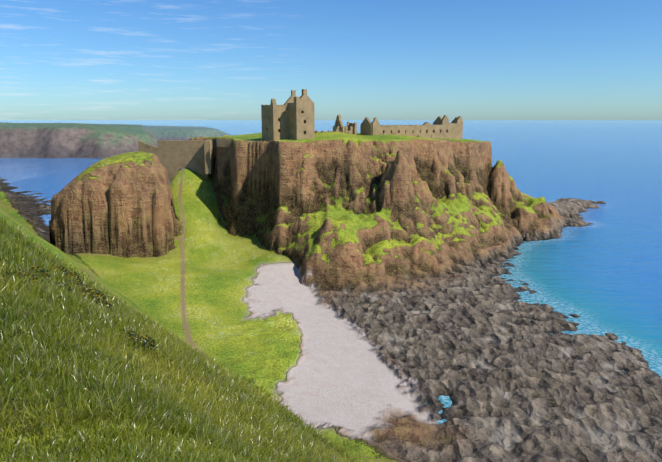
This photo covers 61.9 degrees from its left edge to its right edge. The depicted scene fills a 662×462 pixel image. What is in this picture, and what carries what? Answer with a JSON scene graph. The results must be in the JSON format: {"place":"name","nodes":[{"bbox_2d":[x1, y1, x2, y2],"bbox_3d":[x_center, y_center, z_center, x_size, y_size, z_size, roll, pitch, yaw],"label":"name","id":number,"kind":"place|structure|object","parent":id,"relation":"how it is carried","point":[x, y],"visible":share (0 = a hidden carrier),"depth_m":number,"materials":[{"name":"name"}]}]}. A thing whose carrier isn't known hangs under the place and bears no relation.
{"place":"outdoors","nodes":[
{"label":"outdoors","id":0,"kind":"place"},
{"bbox_2d":[0,122,229,158],"bbox_3d":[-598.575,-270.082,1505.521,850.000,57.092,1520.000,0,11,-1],"label":"distant headland","id":1,"kind":"structure","parent":0,"point":[57,140],"depth_m":865.04,"materials":[{"name":"stone"}]},
{"bbox_2d":[0,132,661,461],"bbox_3d":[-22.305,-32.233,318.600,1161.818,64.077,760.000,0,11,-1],"label":"headland terrain","id":2,"kind":"structure","parent":0,"point":[351,294],"depth_m":173.54,"materials":[{"name":"brown stone"}]},
{"bbox_2d":[0,264,157,352],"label":"gorse bush","id":3,"kind":"object","parent":2,"relation":"on","point":[99,294],"visible":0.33,"depth_m":46.65,"materials":[{"name":"green plant"}]},
{"bbox_2d":[6,432,250,461],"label":"slope grass","id":4,"kind":"structure","parent":2,"relation":"on","point":[103,452],"depth_m":13.14,"materials":[{"name":"green plant"}]},
{"bbox_2d":[0,214,360,461],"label":"grassy hillside","id":5,"kind":"structure","parent":2,"relation":"on","point":[40,253],"depth_m":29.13,"materials":[{"name":"green plant"}]},
{"bbox_2d":[138,139,231,181],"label":"stone wall","id":6,"kind":"structure","parent":2,"relation":"on","point":[174,157],"depth_m":239.98,"materials":[{"name":"stone"}]},
{"bbox_2d":[261,89,314,140],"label":"castle keep","id":7,"kind":"structure","parent":2,"relation":"on","point":[292,117],"depth_m":214.72,"materials":[{"name":"stone"}]},
{"bbox_2d":[315,115,356,134],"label":"ruins","id":8,"kind":"object","parent":2,"relation":"on","point":[350,128],"visible":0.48,"depth_m":241.53,"materials":[{"name":"stone"}]},
{"bbox_2d":[360,115,462,139],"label":"castle range","id":9,"kind":"structure","parent":2,"relation":"on","point":[442,128],"depth_m":257.46,"materials":[{"name":"stone"}]},
{"bbox_2d":[0,120,661,423],"bbox_3d":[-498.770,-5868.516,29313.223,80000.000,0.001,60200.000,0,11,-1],"label":"sea","id":10,"kind":"structure","parent":0,"point":[601,274],"depth_m":436.77,"materials":[{"name":"blue liquid"}]},
{"bbox_2d":[0,0,661,119],"label":"sky","id":11,"kind":"structure","parent":0,"point":[60,59],"materials":[{"name":"blue"}]}
]}

